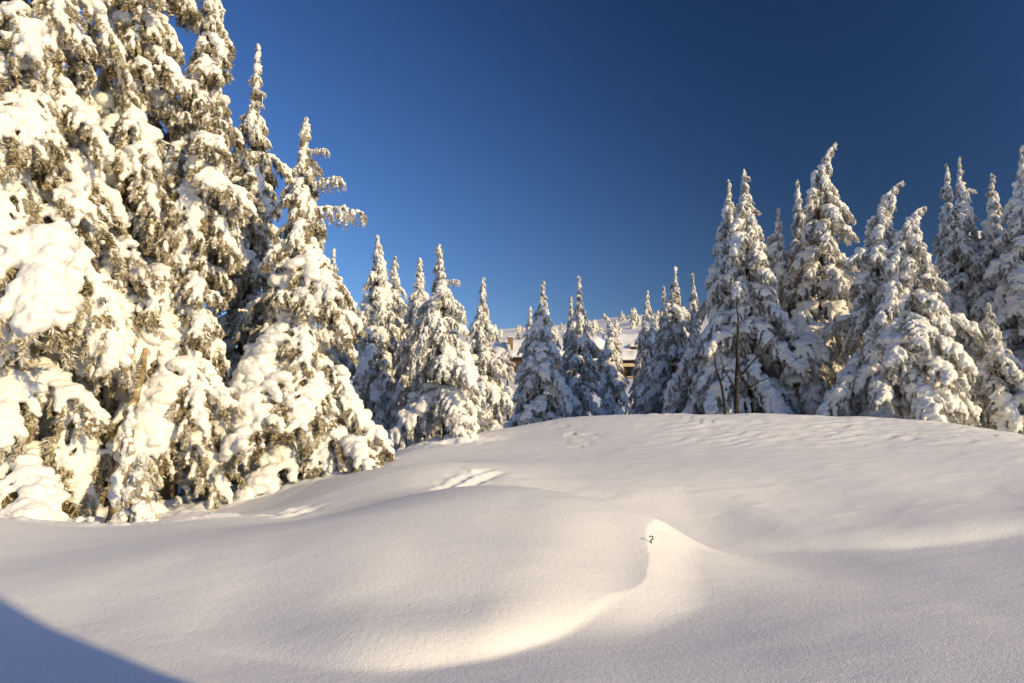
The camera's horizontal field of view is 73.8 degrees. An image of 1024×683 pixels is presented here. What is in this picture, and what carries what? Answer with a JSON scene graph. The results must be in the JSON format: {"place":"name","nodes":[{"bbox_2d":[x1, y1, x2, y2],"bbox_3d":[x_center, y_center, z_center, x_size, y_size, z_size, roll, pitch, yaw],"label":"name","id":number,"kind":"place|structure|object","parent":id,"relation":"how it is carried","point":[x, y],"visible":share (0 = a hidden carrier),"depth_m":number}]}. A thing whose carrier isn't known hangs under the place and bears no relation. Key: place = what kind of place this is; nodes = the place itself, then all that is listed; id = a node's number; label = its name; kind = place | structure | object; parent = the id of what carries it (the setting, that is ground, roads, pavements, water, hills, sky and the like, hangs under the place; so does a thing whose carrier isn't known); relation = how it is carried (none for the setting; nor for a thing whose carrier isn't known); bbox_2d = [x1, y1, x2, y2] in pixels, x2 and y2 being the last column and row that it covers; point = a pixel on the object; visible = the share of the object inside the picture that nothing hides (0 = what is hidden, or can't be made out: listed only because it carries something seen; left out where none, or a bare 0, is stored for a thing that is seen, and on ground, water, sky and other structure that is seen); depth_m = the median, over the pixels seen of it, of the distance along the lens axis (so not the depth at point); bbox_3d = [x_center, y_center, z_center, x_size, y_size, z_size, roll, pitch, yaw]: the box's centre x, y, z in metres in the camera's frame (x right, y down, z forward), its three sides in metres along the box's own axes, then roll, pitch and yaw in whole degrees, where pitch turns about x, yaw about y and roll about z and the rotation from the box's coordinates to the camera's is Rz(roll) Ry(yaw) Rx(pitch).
{"place":"outdoors","nodes":[
{"label":"outdoors","id":0,"kind":"place"},
{"bbox_2d":[0,286,1023,682],"bbox_3d":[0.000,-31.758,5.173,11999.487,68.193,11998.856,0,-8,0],"label":"snow ground","id":1,"kind":"structure","parent":0,"point":[784,548],"depth_m":7.12},
{"bbox_2d":[0,0,165,522],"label":"conifer tree","id":2,"kind":"object","parent":1,"relation":"on","point":[56,194],"visible":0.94,"depth_m":12.32},
{"bbox_2d":[104,347,147,522],"bbox_3d":[-7.443,1.087,13.763,1.305,5.295,2.869,0,-8,0],"label":"leaning trunk","id":3,"kind":"object","parent":1,"relation":"on","point":[116,481],"visible":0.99,"depth_m":12.34},
{"bbox_2d":[107,452,161,522],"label":"young fir","id":4,"kind":"object","parent":1,"relation":"on","point":[137,508],"visible":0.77,"depth_m":11.22},
{"bbox_2d":[61,0,209,506],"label":"conifer tree","id":5,"kind":"object","parent":1,"relation":"on","point":[144,34],"visible":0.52,"depth_m":14.88},
{"bbox_2d":[98,0,265,510],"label":"conifer tree","id":6,"kind":"object","parent":1,"relation":"on","point":[182,431],"visible":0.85,"depth_m":14.92},
{"bbox_2d":[178,43,296,495],"bbox_3d":[-7.360,-1.313,18.716,3.868,15.004,3.339,0,-8,0],"label":"conifer tree","id":7,"kind":"object","parent":1,"relation":"on","point":[257,179],"visible":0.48,"depth_m":18.92},
{"bbox_2d":[213,117,395,499],"bbox_3d":[-4.794,1.046,17.291,4.698,14.055,6.885,0,-8,0],"label":"conifer tree","id":8,"kind":"object","parent":1,"relation":"on","point":[301,405],"visible":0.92,"depth_m":16.31},
{"bbox_2d":[322,248,349,366],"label":"conifer tree","id":9,"kind":"object","parent":1,"relation":"on","point":[344,361],"visible":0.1,"depth_m":27.03},
{"bbox_2d":[333,234,407,462],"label":"conifer tree","id":10,"kind":"object","parent":1,"relation":"on","point":[371,371],"visible":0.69,"depth_m":24.12},
{"bbox_2d":[371,256,408,413],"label":"conifer tree","id":11,"kind":"object","parent":1,"relation":"on","point":[400,305],"visible":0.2,"depth_m":26.38},
{"bbox_2d":[386,258,453,447],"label":"conifer tree","id":12,"kind":"object","parent":1,"relation":"on","point":[418,297],"visible":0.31,"depth_m":23.94},
{"bbox_2d":[388,244,492,450],"bbox_3d":[-2.299,1.290,21.367,4.091,8.974,3.704,0,-8,0],"label":"conifer tree","id":13,"kind":"object","parent":1,"relation":"on","point":[443,356],"visible":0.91,"depth_m":21.02},
{"bbox_2d":[466,277,514,431],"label":"conifer tree","id":14,"kind":"object","parent":1,"relation":"on","point":[496,400],"visible":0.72,"depth_m":32.69},
{"bbox_2d":[499,344,517,420],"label":"rimed shrub","id":15,"kind":"object","parent":1,"relation":"on","point":[505,359],"visible":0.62,"depth_m":57.96},
{"bbox_2d":[509,306,547,426],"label":"conifer tree","id":16,"kind":"object","parent":1,"relation":"on","point":[519,388],"visible":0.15,"depth_m":37.20},
{"bbox_2d":[503,281,580,427],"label":"conifer tree","id":17,"kind":"object","parent":1,"relation":"on","point":[537,370],"visible":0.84,"depth_m":35.43},
{"bbox_2d":[550,296,592,419],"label":"conifer tree","id":18,"kind":"object","parent":1,"relation":"on","point":[566,344],"visible":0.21,"depth_m":39.40},
{"bbox_2d":[493,333,653,378],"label":"lodge","id":19,"kind":"structure","parent":1,"relation":"on","point":[628,348],"depth_m":153.18},
{"bbox_2d":[627,369,632,376],"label":"window","id":20,"kind":"structure","parent":19,"relation":"in","point":[629,371],"depth_m":150.52},
{"bbox_2d":[562,276,605,416],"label":"conifer tree","id":21,"kind":"object","parent":1,"relation":"on","point":[581,372],"visible":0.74,"depth_m":37.86},
{"bbox_2d":[590,328,596,336],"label":"tree","id":22,"kind":"object","parent":1,"relation":"on","point":[593,332],"visible":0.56,"depth_m":224.44},
{"bbox_2d":[592,319,598,330],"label":"tree","id":23,"kind":"object","parent":1,"relation":"on","point":[595,326],"visible":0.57,"depth_m":249.61},
{"bbox_2d":[594,313,631,414],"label":"conifer tree","id":24,"kind":"object","parent":1,"relation":"on","point":[614,381],"visible":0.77,"depth_m":43.52},
{"bbox_2d":[614,323,620,333],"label":"tree","id":25,"kind":"object","parent":1,"relation":"on","point":[616,325],"visible":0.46,"depth_m":227.80},
{"bbox_2d":[618,311,625,320],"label":"tree","id":26,"kind":"object","parent":1,"relation":"on","point":[621,314],"visible":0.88,"depth_m":269.28},
{"bbox_2d":[630,320,636,328],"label":"tree","id":27,"kind":"object","parent":1,"relation":"on","point":[633,323],"visible":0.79,"depth_m":234.13},
{"bbox_2d":[631,313,640,324],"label":"tree","id":28,"kind":"object","parent":1,"relation":"on","point":[637,319],"visible":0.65,"depth_m":246.78},
{"bbox_2d":[627,291,658,414],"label":"conifer tree","id":29,"kind":"object","parent":1,"relation":"on","point":[644,341],"visible":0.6,"depth_m":43.87},
{"bbox_2d":[654,310,659,322],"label":"tree","id":30,"kind":"object","parent":1,"relation":"on","point":[657,313],"visible":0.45,"depth_m":248.99},
{"bbox_2d":[650,286,670,413],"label":"conifer tree","id":31,"kind":"object","parent":1,"relation":"on","point":[657,349],"visible":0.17,"depth_m":38.36},
{"bbox_2d":[630,266,691,413],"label":"conifer tree","id":32,"kind":"object","parent":1,"relation":"on","point":[673,316],"visible":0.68,"depth_m":35.97},
{"bbox_2d":[663,332,703,414],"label":"conifer tree","id":33,"kind":"object","parent":1,"relation":"on","point":[676,400],"visible":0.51,"depth_m":30.74},
{"bbox_2d":[686,273,701,342],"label":"conifer tree","id":34,"kind":"object","parent":1,"relation":"on","point":[693,311],"visible":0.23,"depth_m":38.44},
{"bbox_2d":[714,353,728,413],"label":"dead sapling","id":35,"kind":"object","parent":1,"relation":"on","point":[723,397],"visible":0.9,"depth_m":25.87},
{"bbox_2d":[681,180,762,413],"bbox_3d":[9.219,-0.601,29.828,3.825,13.586,4.003,0,-8,0],"label":"conifer tree","id":36,"kind":"object","parent":1,"relation":"on","point":[711,305],"visible":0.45,"depth_m":29.78},
{"bbox_2d":[695,169,801,414],"bbox_3d":[9.937,-0.108,29.121,5.369,14.988,6.588,0,-8,0],"label":"conifer tree","id":37,"kind":"object","parent":1,"relation":"on","point":[746,272],"visible":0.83,"depth_m":28.18},
{"bbox_2d":[719,299,780,413],"bbox_3d":[8.868,1.032,25.879,2.365,5.622,1.139,0,-8,0],"label":"dead snag","id":38,"kind":"object","parent":1,"relation":"on","point":[735,385],"visible":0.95,"depth_m":26.13},
{"bbox_2d":[757,207,811,414],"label":"conifer tree","id":39,"kind":"object","parent":1,"relation":"on","point":[777,257],"visible":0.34,"depth_m":30.33},
{"bbox_2d":[787,179,832,414],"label":"conifer tree","id":40,"kind":"object","parent":1,"relation":"on","point":[797,226],"visible":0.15,"depth_m":32.07},
{"bbox_2d":[776,142,864,415],"bbox_3d":[13.132,-0.626,29.884,5.503,16.702,6.033,0,-8,0],"label":"conifer tree","id":41,"kind":"object","parent":1,"relation":"on","point":[830,284],"visible":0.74,"depth_m":28.78},
{"bbox_2d":[815,181,930,418],"bbox_3d":[13.575,0.104,25.481,5.164,12.766,5.380,0,-8,0],"label":"conifer tree","id":42,"kind":"object","parent":1,"relation":"on","point":[871,255],"visible":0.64,"depth_m":25.21},
{"bbox_2d":[845,206,991,427],"bbox_3d":[14.812,0.002,24.763,4.953,10.211,5.063,0,-8,0],"label":"conifer tree","id":43,"kind":"object","parent":1,"relation":"on","point":[947,359],"visible":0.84,"depth_m":23.90},
{"bbox_2d":[923,164,972,424],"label":"conifer tree","id":44,"kind":"object","parent":1,"relation":"on","point":[946,192],"visible":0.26,"depth_m":32.53},
{"bbox_2d":[938,157,988,377],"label":"conifer tree","id":45,"kind":"object","parent":1,"relation":"on","point":[962,223],"visible":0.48,"depth_m":31.54},
{"bbox_2d":[957,302,1023,434],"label":"conifer tree","id":46,"kind":"object","parent":1,"relation":"on","point":[996,388],"visible":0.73,"depth_m":25.31},
{"bbox_2d":[964,173,1019,370],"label":"conifer tree","id":47,"kind":"object","parent":1,"relation":"on","point":[993,230],"visible":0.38,"depth_m":30.76},
{"bbox_2d":[972,145,1023,417],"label":"conifer tree","id":48,"kind":"object","parent":1,"relation":"on","point":[1007,305],"visible":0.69,"depth_m":28.52},
{"bbox_2d":[27,0,1023,351],"label":"sky","id":49,"kind":"structure","parent":0,"point":[554,142]},
{"bbox_2d":[933,231,1022,267],"bbox_3d":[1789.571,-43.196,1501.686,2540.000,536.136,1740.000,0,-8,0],"label":"mountain","id":50,"kind":"structure","parent":0,"point":[979,237],"depth_m":1709.18}
]}

